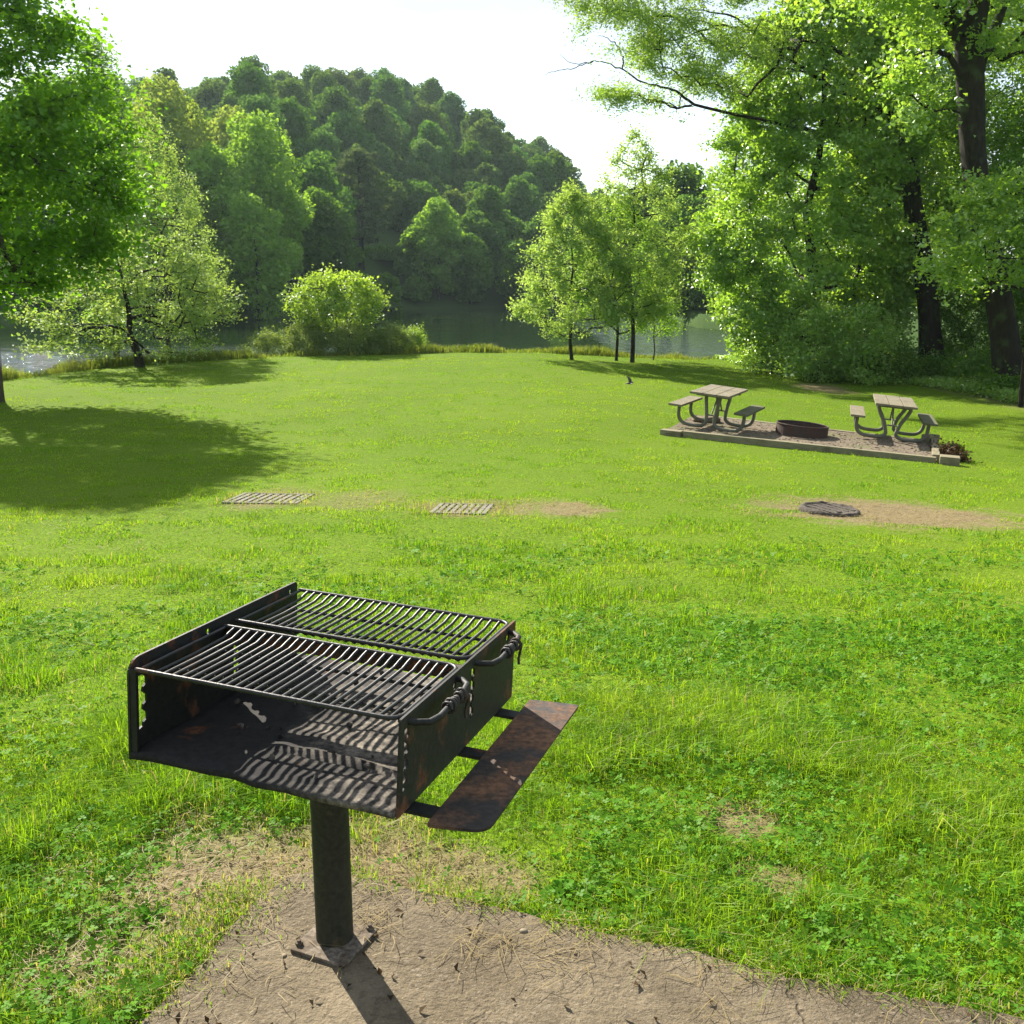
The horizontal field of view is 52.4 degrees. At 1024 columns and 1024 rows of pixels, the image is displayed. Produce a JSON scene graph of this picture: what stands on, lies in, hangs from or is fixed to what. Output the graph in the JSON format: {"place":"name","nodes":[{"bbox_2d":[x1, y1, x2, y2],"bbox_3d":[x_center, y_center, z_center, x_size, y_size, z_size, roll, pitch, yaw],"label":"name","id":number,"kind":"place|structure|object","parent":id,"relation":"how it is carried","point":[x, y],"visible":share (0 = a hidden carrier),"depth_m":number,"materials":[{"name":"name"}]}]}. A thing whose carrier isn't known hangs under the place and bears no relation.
{"place":"outdoors","nodes":[
{"label":"outdoors","id":0,"kind":"place"},
{"bbox_2d":[0,308,741,376],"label":"lake","id":1,"kind":"structure","parent":0,"point":[472,326],"depth_m":69.78,"materials":[{"name":"grey liquid"}]},
{"bbox_2d":[0,135,1023,1023],"bbox_3d":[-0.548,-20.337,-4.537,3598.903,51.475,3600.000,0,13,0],"label":"ground","id":2,"kind":"structure","parent":0,"point":[998,453],"depth_m":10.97,"materials":[{"name":"green plant"}]},
{"bbox_2d":[0,0,180,402],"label":"maple tree","id":3,"kind":"object","parent":2,"relation":"on","point":[39,121],"visible":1,"depth_m":22.93,"materials":[{"name":"green plant"}]},
{"bbox_2d":[46,21,169,356],"bbox_3d":[-17.375,-12.560,44.173,5.188,15.382,5.622,0,13,0],"label":"tree","id":4,"kind":"object","parent":2,"relation":"on","point":[105,56],"visible":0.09,"depth_m":43.40,"materials":[{"name":"green plant"}]},
{"bbox_2d":[0,224,248,367],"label":"dogwood tree","id":5,"kind":"object","parent":2,"relation":"on","point":[197,319],"visible":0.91,"depth_m":33.12,"materials":[{"name":"green plant"}]},
{"bbox_2d":[76,110,233,354],"bbox_3d":[-14.645,-10.496,43.346,5.744,11.713,6.079,0,13,0],"label":"willow tree","id":6,"kind":"object","parent":2,"relation":"on","point":[191,217],"visible":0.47,"depth_m":42.49,"materials":[{"name":"green plant"}]},
{"bbox_2d":[115,152,205,296],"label":"tree","id":7,"kind":"object","parent":2,"relation":"on","point":[150,219],"visible":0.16,"depth_m":92.34,"materials":[{"name":"green plant"}]},
{"bbox_2d":[113,73,217,178],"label":"tree","id":8,"kind":"object","parent":2,"relation":"on","point":[170,101],"visible":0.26,"depth_m":102.45,"materials":[{"name":"green plant"}]},
{"bbox_2d":[191,78,226,111],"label":"hill tree","id":9,"kind":"object","parent":2,"relation":"on","point":[209,95],"visible":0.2,"depth_m":173.54,"materials":[{"name":"green plant"}]},
{"bbox_2d":[177,228,252,312],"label":"tree","id":10,"kind":"object","parent":2,"relation":"on","point":[219,246],"visible":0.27,"depth_m":94.62,"materials":[{"name":"green plant"}]},
{"bbox_2d":[182,142,249,260],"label":"tree","id":11,"kind":"object","parent":2,"relation":"on","point":[212,183],"visible":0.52,"depth_m":98.36,"materials":[{"name":"green plant"}]},
{"bbox_2d":[195,104,281,175],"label":"tree","id":12,"kind":"object","parent":2,"relation":"on","point":[220,126],"visible":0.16,"depth_m":117.27,"materials":[{"name":"green plant"}]},
{"bbox_2d":[221,61,273,102],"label":"hill tree","id":13,"kind":"object","parent":2,"relation":"on","point":[246,78],"visible":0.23,"depth_m":165.55,"materials":[{"name":"green plant"}]},
{"bbox_2d":[219,190,303,319],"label":"tree","id":14,"kind":"object","parent":2,"relation":"on","point":[262,283],"visible":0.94,"depth_m":96.14,"materials":[{"name":"green plant"}]},
{"bbox_2d":[233,92,289,158],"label":"hill tree","id":15,"kind":"object","parent":2,"relation":"on","point":[250,105],"visible":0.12,"depth_m":132.79,"materials":[{"name":"green plant"}]},
{"bbox_2d":[218,108,315,272],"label":"tree","id":16,"kind":"object","parent":2,"relation":"on","point":[259,161],"visible":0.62,"depth_m":101.76,"materials":[{"name":"green plant"}]},
{"bbox_2d":[244,323,291,356],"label":"scrub bush","id":17,"kind":"object","parent":2,"relation":"on","point":[263,346],"visible":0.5,"depth_m":40.62,"materials":[{"name":"green plant"}]},
{"bbox_2d":[222,493,314,503],"bbox_3d":[-2.802,-0.142,12.021,0.860,0.103,0.801,1,13,4],"label":"drain grating","id":18,"kind":"object","parent":2,"relation":"on","point":[253,498],"visible":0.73,"depth_m":11.98,"materials":[{"name":"grey metal"}]},
{"bbox_2d":[266,172,308,293],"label":"tree","id":19,"kind":"object","parent":2,"relation":"on","point":[298,237],"visible":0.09,"depth_m":107.73,"materials":[{"name":"green plant"}]},
{"bbox_2d":[267,96,318,160],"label":"hill tree","id":20,"kind":"object","parent":2,"relation":"on","point":[295,123],"visible":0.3,"depth_m":150.31,"materials":[{"name":"green plant"}]},
{"bbox_2d":[273,77,315,120],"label":"hill tree","id":21,"kind":"object","parent":2,"relation":"on","point":[291,86],"visible":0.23,"depth_m":178.57,"materials":[{"name":"green plant"}]},
{"bbox_2d":[279,316,334,355],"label":"scrub bush","id":22,"kind":"object","parent":2,"relation":"on","point":[296,341],"visible":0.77,"depth_m":40.16,"materials":[{"name":"green plant"}]},
{"bbox_2d":[304,71,338,107],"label":"hill tree","id":23,"kind":"object","parent":2,"relation":"on","point":[319,82],"visible":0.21,"depth_m":194.35,"materials":[{"name":"green plant"}]},
{"bbox_2d":[292,186,357,292],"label":"hill tree","id":24,"kind":"object","parent":2,"relation":"on","point":[328,234],"visible":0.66,"depth_m":112.65,"materials":[{"name":"green plant"}]},
{"bbox_2d":[295,155,357,245],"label":"hill tree","id":25,"kind":"object","parent":2,"relation":"on","point":[317,173],"visible":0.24,"depth_m":122.91,"materials":[{"name":"green plant"}]},
{"bbox_2d":[308,129,348,175],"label":"hill tree","id":26,"kind":"object","parent":2,"relation":"on","point":[325,140],"visible":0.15,"depth_m":155.21,"materials":[{"name":"green plant"}]},
{"bbox_2d":[276,259,396,343],"bbox_3d":[-6.873,-7.708,41.151,4.485,4.503,4.318,0,13,0],"label":"round shrub","id":27,"kind":"object","parent":2,"relation":"on","point":[329,281],"visible":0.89,"depth_m":40.40,"materials":[{"name":"green plant"}]},
{"bbox_2d":[313,85,364,136],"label":"hill tree","id":28,"kind":"object","parent":2,"relation":"on","point":[334,99],"visible":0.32,"depth_m":176.12,"materials":[{"name":"green plant"}]},
{"bbox_2d":[321,314,380,354],"bbox_3d":[-6.200,-6.851,40.270,2.579,1.877,2.409,0,13,0],"label":"scrub bush","id":29,"kind":"object","parent":2,"relation":"on","point":[353,337],"visible":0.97,"depth_m":39.98,"materials":[{"name":"green plant"}]},
{"bbox_2d":[326,110,375,152],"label":"hill tree","id":30,"kind":"object","parent":2,"relation":"on","point":[345,128],"visible":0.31,"depth_m":170.54,"materials":[{"name":"green plant"}]},
{"bbox_2d":[2,342,715,379],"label":"bank grass","id":31,"kind":"structure","parent":2,"relation":"on","point":[61,367],"depth_m":39.29,"materials":[{"name":"green plant"}]},
{"bbox_2d":[331,147,392,269],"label":"tree","id":32,"kind":"object","parent":2,"relation":"on","point":[366,190],"visible":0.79,"depth_m":131.18,"materials":[{"name":"green plant"}]},
{"bbox_2d":[348,75,378,106],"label":"hill tree","id":33,"kind":"object","parent":2,"relation":"on","point":[363,91],"visible":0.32,"depth_m":214.26,"materials":[{"name":"green plant"}]},
{"bbox_2d":[357,98,402,176],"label":"hill tree","id":34,"kind":"object","parent":2,"relation":"on","point":[375,118],"visible":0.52,"depth_m":177.39,"materials":[{"name":"green plant"}]},
{"bbox_2d":[354,167,410,230],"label":"hill tree","id":35,"kind":"object","parent":2,"relation":"on","point":[396,206],"visible":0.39,"depth_m":156.34,"materials":[{"name":"green plant"}]},
{"bbox_2d":[366,140,405,194],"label":"hill tree","id":36,"kind":"object","parent":2,"relation":"on","point":[382,162],"visible":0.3,"depth_m":167.51,"materials":[{"name":"green plant"}]},
{"bbox_2d":[371,272,402,310],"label":"shore bush","id":37,"kind":"object","parent":2,"relation":"on","point":[384,280],"visible":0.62,"depth_m":127.75,"materials":[{"name":"green plant"}]},
{"bbox_2d":[369,73,411,120],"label":"hill tree","id":38,"kind":"object","parent":2,"relation":"on","point":[389,90],"visible":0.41,"depth_m":209.71,"materials":[{"name":"green plant"}]},
{"bbox_2d":[365,320,415,353],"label":"scrub bush","id":39,"kind":"object","parent":2,"relation":"on","point":[386,343],"visible":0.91,"depth_m":40.42,"materials":[{"name":"green plant"}]},
{"bbox_2d":[392,223,432,279],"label":"tree","id":40,"kind":"object","parent":2,"relation":"on","point":[404,251],"visible":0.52,"depth_m":137.27,"materials":[{"name":"green plant"}]},
{"bbox_2d":[391,160,435,194],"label":"hill tree","id":41,"kind":"object","parent":2,"relation":"on","point":[415,171],"visible":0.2,"depth_m":170.21,"materials":[{"name":"green plant"}]},
{"bbox_2d":[388,178,440,234],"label":"hill tree","id":42,"kind":"object","parent":2,"relation":"on","point":[420,193],"visible":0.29,"depth_m":157.53,"materials":[{"name":"green plant"}]},
{"bbox_2d":[401,273,432,301],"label":"shore bush","id":43,"kind":"object","parent":2,"relation":"on","point":[416,287],"visible":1,"depth_m":134.94,"materials":[{"name":"green plant"}]},
{"bbox_2d":[403,137,451,191],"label":"hill tree","id":44,"kind":"object","parent":2,"relation":"on","point":[422,150],"visible":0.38,"depth_m":176.80,"materials":[{"name":"green plant"}]},
{"bbox_2d":[404,100,451,145],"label":"hill tree","id":45,"kind":"object","parent":2,"relation":"on","point":[421,112],"visible":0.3,"depth_m":203.15,"materials":[{"name":"green plant"}]},
{"bbox_2d":[413,77,447,121],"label":"hill tree","id":46,"kind":"object","parent":2,"relation":"on","point":[431,91],"visible":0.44,"depth_m":237.01,"materials":[{"name":"green plant"}]},
{"bbox_2d":[410,119,453,187],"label":"hill tree","id":47,"kind":"object","parent":2,"relation":"on","point":[428,131],"visible":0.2,"depth_m":183.28,"materials":[{"name":"green plant"}]},
{"bbox_2d":[405,195,463,300],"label":"tree","id":48,"kind":"object","parent":2,"relation":"on","point":[441,223],"visible":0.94,"depth_m":135.01,"materials":[{"name":"green plant"}]},
{"bbox_2d":[432,90,467,145],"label":"hill tree","id":49,"kind":"object","parent":2,"relation":"on","point":[451,102],"visible":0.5,"depth_m":230.41,"materials":[{"name":"green plant"}]},
{"bbox_2d":[446,232,494,304],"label":"tree","id":50,"kind":"object","parent":2,"relation":"on","point":[477,270],"visible":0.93,"depth_m":136.41,"materials":[{"name":"green plant"}]},
{"bbox_2d":[453,140,492,179],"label":"hill tree","id":51,"kind":"object","parent":2,"relation":"on","point":[470,154],"visible":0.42,"depth_m":189.47,"materials":[{"name":"green plant"}]},
{"bbox_2d":[456,209,506,280],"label":"hill tree","id":52,"kind":"object","parent":2,"relation":"on","point":[474,224],"visible":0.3,"depth_m":141.23,"materials":[{"name":"green plant"}]},
{"bbox_2d":[469,162,505,206],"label":"hill tree","id":53,"kind":"object","parent":2,"relation":"on","point":[491,175],"visible":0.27,"depth_m":183.38,"materials":[{"name":"green plant"}]},
{"bbox_2d":[464,117,513,168],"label":"hill tree","id":54,"kind":"object","parent":2,"relation":"on","point":[482,131],"visible":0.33,"depth_m":196.59,"materials":[{"name":"green plant"}]},
{"bbox_2d":[466,183,524,277],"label":"hill tree","id":55,"kind":"object","parent":2,"relation":"on","point":[489,203],"visible":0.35,"depth_m":146.01,"materials":[{"name":"green plant"}]},
{"bbox_2d":[497,151,519,185],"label":"hill tree","id":56,"kind":"object","parent":2,"relation":"on","point":[508,166],"visible":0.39,"depth_m":192.44,"materials":[{"name":"green plant"}]},
{"bbox_2d":[3,570,1017,1023],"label":"leaf litter","id":57,"kind":"object","parent":2,"relation":"on","point":[379,972],"visible":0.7,"depth_m":2.52,"materials":[{"name":"brown plant"}]},
{"bbox_2d":[0,473,1023,1023],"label":"straw","id":58,"kind":"object","parent":2,"relation":"on","point":[354,859],"visible":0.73,"depth_m":2.86,"materials":[{"name":"beige plant"}]},
{"bbox_2d":[799,501,860,516],"bbox_3d":[3.580,0.006,11.722,0.668,0.161,0.670,0,13,0],"label":"round cover","id":59,"kind":"object","parent":58,"relation":"on","point":[822,508],"visible":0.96,"depth_m":11.63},
{"bbox_2d":[0,510,1023,1023],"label":"clover","id":60,"kind":"object","parent":2,"relation":"on","point":[820,918],"visible":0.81,"depth_m":3.29,"materials":[{"name":"green plant"}]},
{"bbox_2d":[499,175,542,221],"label":"hill tree","id":61,"kind":"object","parent":2,"relation":"on","point":[518,189],"visible":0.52,"depth_m":174.21,"materials":[{"name":"green plant"}]},
{"bbox_2d":[494,240,549,305],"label":"tree","id":62,"kind":"object","parent":2,"relation":"on","point":[510,263],"visible":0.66,"depth_m":137.99,"materials":[{"name":"green plant"}]},
{"bbox_2d":[521,215,560,280],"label":"hill tree","id":63,"kind":"object","parent":2,"relation":"on","point":[531,231],"visible":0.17,"depth_m":144.95,"materials":[{"name":"green plant"}]},
{"bbox_2d":[523,154,560,203],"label":"hill tree","id":64,"kind":"object","parent":2,"relation":"on","point":[539,166],"visible":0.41,"depth_m":189.34,"materials":[{"name":"green plant"}]},
{"bbox_2d":[545,151,578,195],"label":"hill tree","id":65,"kind":"object","parent":2,"relation":"on","point":[559,168],"visible":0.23,"depth_m":194.20,"materials":[{"name":"green plant"}]},
{"bbox_2d":[504,177,643,359],"bbox_3d":[2.194,-8.635,37.447,5.187,6.580,4.595,0,13,0],"label":"slender tree","id":66,"kind":"object","parent":2,"relation":"on","point":[569,201],"visible":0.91,"depth_m":36.69,"materials":[{"name":"green plant"}]},
{"bbox_2d":[139,872,1023,1023],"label":"concrete slab","id":67,"kind":"structure","parent":2,"relation":"on","point":[475,994],"depth_m":2.37,"materials":[{"name":"beige concrete"}]},
{"bbox_2d":[127,582,577,968],"bbox_3d":[-0.318,0.653,2.411,0.784,0.806,0.713,4,13,18],"label":"pedestal grill","id":68,"kind":"object","parent":67,"relation":"on","point":[194,686],"visible":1,"depth_m":2.29,"materials":[{"name":"metal"}]},
{"bbox_2d":[562,181,681,360],"bbox_3d":[4.086,-8.769,38.245,4.377,6.688,4.688,4,13,16],"label":"slender tree","id":69,"kind":"object","parent":2,"relation":"on","point":[629,213],"visible":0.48,"depth_m":37.77,"materials":[{"name":"green plant"}]},
{"bbox_2d":[609,183,661,293],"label":"hill tree","id":70,"kind":"object","parent":2,"relation":"on","point":[644,199],"visible":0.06,"depth_m":112.84,"materials":[{"name":"green plant"}]},
{"bbox_2d":[566,123,705,362],"bbox_3d":[4.111,-9.544,37.534,4.798,8.547,4.892,12,17,43],"label":"slender tree","id":71,"kind":"object","parent":2,"relation":"on","point":[654,170],"visible":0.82,"depth_m":36.90,"materials":[{"name":"green plant"}]},
{"bbox_2d":[625,267,692,359],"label":"sapling","id":72,"kind":"object","parent":2,"relation":"on","point":[665,327],"visible":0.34,"depth_m":39.78,"materials":[{"name":"green plant"}]},
{"bbox_2d":[634,159,714,272],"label":"hill tree","id":73,"kind":"object","parent":2,"relation":"on","point":[691,177],"visible":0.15,"depth_m":98.86,"materials":[{"name":"green plant"}]},
{"bbox_2d":[641,194,714,314],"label":"hill tree","id":74,"kind":"object","parent":2,"relation":"on","point":[694,204],"visible":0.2,"depth_m":90.37,"materials":[{"name":"green plant"}]},
{"bbox_2d":[685,245,723,307],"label":"tree","id":75,"kind":"object","parent":2,"relation":"on","point":[697,295],"visible":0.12,"depth_m":88.94,"materials":[{"name":"green plant"}]},
{"bbox_2d":[684,111,796,352],"bbox_3d":[10.047,-11.913,44.846,5.346,12.576,5.063,-6,14,-24],"label":"edge tree","id":76,"kind":"object","parent":2,"relation":"on","point":[742,163],"visible":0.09,"depth_m":43.96,"materials":[{"name":"green plant"}]},
{"bbox_2d":[699,160,833,334],"bbox_3d":[11.412,-11.210,45.585,6.040,8.835,6.005,-6,14,-24],"label":"edge tree","id":77,"kind":"object","parent":2,"relation":"on","point":[769,247],"visible":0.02,"depth_m":44.97,"materials":[{"name":"green plant"}]},
{"bbox_2d":[727,302,813,374],"bbox_3d":[9.135,-5.956,36.066,3.063,2.604,3.226,9,16,35],"label":"undergrowth bush","id":78,"kind":"object","parent":2,"relation":"on","point":[771,324],"visible":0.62,"depth_m":35.76,"materials":[{"name":"green plant"}]},
{"bbox_2d":[542,0,1023,360],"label":"overhanging tree","id":79,"kind":"object","parent":2,"relation":"on","point":[929,320],"visible":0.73,"depth_m":33.09,"materials":[{"name":"green plant"}]},
{"bbox_2d":[668,415,936,460],"bbox_3d":[5.699,-1.526,20.509,5.259,0.242,3.156,6,14,26],"label":"gravel bed","id":80,"kind":"object","parent":2,"relation":"on","point":[852,437],"visible":0.61,"depth_m":20.17,"materials":[{"name":"beige gravel"}]},
{"bbox_2d":[191,419,929,1023],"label":"pebbles","id":81,"kind":"object","parent":80,"relation":"on","point":[523,931],"visible":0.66,"depth_m":19.78,"materials":[{"name":"stone"}]},
{"bbox_2d":[668,384,764,432],"bbox_3d":[4.136,-2.080,20.937,1.586,0.820,1.561,6,14,25],"label":"picnic table","id":82,"kind":"object","parent":80,"relation":"on","point":[719,393],"visible":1,"depth_m":20.74,"materials":[{"name":"brown wood"}]},
{"bbox_2d":[775,420,828,438],"bbox_3d":[5.715,-1.628,20.484,1.016,0.310,1.016,0,13,0],"label":"fire ring","id":83,"kind":"object","parent":80,"relation":"on","point":[800,429],"visible":1,"depth_m":20.14,"materials":[{"name":"metal"}]},
{"bbox_2d":[850,394,937,442],"bbox_3d":[7.541,-1.854,20.652,1.587,0.793,1.763,4,13,17],"label":"picnic table","id":84,"kind":"object","parent":80,"relation":"on","point":[905,404],"visible":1,"depth_m":20.34,"materials":[{"name":"brown wood"}]},
{"bbox_2d":[667,0,946,363],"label":"sweeping tree","id":85,"kind":"object","parent":2,"relation":"on","point":[787,104],"visible":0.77,"depth_m":35.09,"materials":[{"name":"green plant"}]},
{"bbox_2d":[683,430,935,462],"bbox_3d":[5.314,-1.156,18.983,4.525,0.200,0.120,9,15,25],"label":"landscape timber","id":86,"kind":"object","parent":2,"relation":"on","point":[797,445],"visible":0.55,"depth_m":18.90,"materials":[{"name":"wood"}]},
{"bbox_2d":[764,302,870,381],"bbox_3d":[10.038,-5.492,34.058,3.469,2.708,3.290,0,13,0],"label":"undergrowth bush","id":87,"kind":"object","parent":2,"relation":"on","point":[819,332],"visible":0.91,"depth_m":33.68,"materials":[{"name":"green plant"}]},
{"bbox_2d":[805,297,921,385],"bbox_3d":[11.393,-5.432,33.441,3.305,2.873,3.288,-11,17,-41],"label":"undergrowth bush","id":88,"kind":"object","parent":2,"relation":"on","point":[861,314],"visible":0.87,"depth_m":33.21,"materials":[{"name":"green plant"}]},
{"bbox_2d":[715,353,1018,402],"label":"undergrowth","id":89,"kind":"object","parent":2,"relation":"on","point":[952,383],"visible":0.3,"depth_m":31.10,"materials":[{"name":"green plant"}]},
{"bbox_2d":[807,239,927,367],"bbox_3d":[12.671,-7.405,37.237,3.944,5.052,4.627,-10,16,-38],"label":"undergrowth bush","id":90,"kind":"object","parent":2,"relation":"on","point":[907,312],"visible":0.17,"depth_m":36.60,"materials":[{"name":"green plant"}]},
{"bbox_2d":[771,3,986,317],"bbox_3d":[14.477,-13.162,39.140,8.831,15.452,8.750,0,13,0],"label":"tree","id":91,"kind":"object","parent":2,"relation":"on","point":[935,171],"visible":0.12,"depth_m":37.44,"materials":[{"name":"green plant"}]},
{"bbox_2d":[754,0,1023,396],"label":"forked tree","id":92,"kind":"object","parent":2,"relation":"on","point":[974,39],"visible":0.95,"depth_m":27.59,"materials":[{"name":"green plant"}]},
{"bbox_2d":[843,326,942,382],"bbox_3d":[12.441,-5.165,34.312,3.247,1.973,3.148,0,13,0],"label":"undergrowth bush","id":93,"kind":"object","parent":2,"relation":"on","point":[902,354],"visible":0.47,"depth_m":33.66,"materials":[{"name":"green plant"}]},
{"bbox_2d":[906,339,963,376],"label":"undergrowth bush","id":94,"kind":"object","parent":2,"relation":"on","point":[938,371],"visible":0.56,"depth_m":34.33,"materials":[{"name":"green plant"}]},
{"bbox_2d":[881,6,1023,323],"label":"shaded tree","id":95,"kind":"object","parent":2,"relation":"on","point":[1011,146],"visible":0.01,"depth_m":42.79,"materials":[{"name":"green plant"}]},
{"bbox_2d":[922,343,991,382],"bbox_3d":[14.841,-4.593,32.675,3.139,1.580,2.974,0,13,0],"label":"undergrowth bush","id":96,"kind":"object","parent":2,"relation":"on","point":[965,367],"visible":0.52,"depth_m":32.51,"materials":[{"name":"green plant"}]},
{"bbox_2d":[897,154,1023,407],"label":"understory tree","id":97,"kind":"object","parent":2,"relation":"on","point":[979,199],"visible":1,"depth_m":25.65,"materials":[{"name":"green plant"}]},
{"bbox_2d":[911,280,1023,365],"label":"undergrowth bush","id":98,"kind":"object","parent":2,"relation":"on","point":[951,319],"visible":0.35,"depth_m":36.97,"materials":[{"name":"green plant"}]},
{"bbox_2d":[921,0,1023,353],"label":"shaded tree","id":99,"kind":"object","parent":2,"relation":"on","point":[1000,139],"visible":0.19,"depth_m":37.41,"materials":[{"name":"green plant"}]},
{"bbox_2d":[956,26,1023,321],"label":"shaded tree","id":100,"kind":"object","parent":2,"relation":"on","point":[1018,294],"visible":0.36,"depth_m":32.37,"materials":[{"name":"green plant"}]},
{"bbox_2d":[962,361,1019,395],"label":"undergrowth bush","id":101,"kind":"object","parent":2,"relation":"on","point":[998,380],"visible":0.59,"depth_m":29.39,"materials":[{"name":"green plant"}]},
{"bbox_2d":[0,0,1023,257],"label":"sky","id":102,"kind":"structure","parent":0,"point":[496,55],"materials":[{"name":"white"}]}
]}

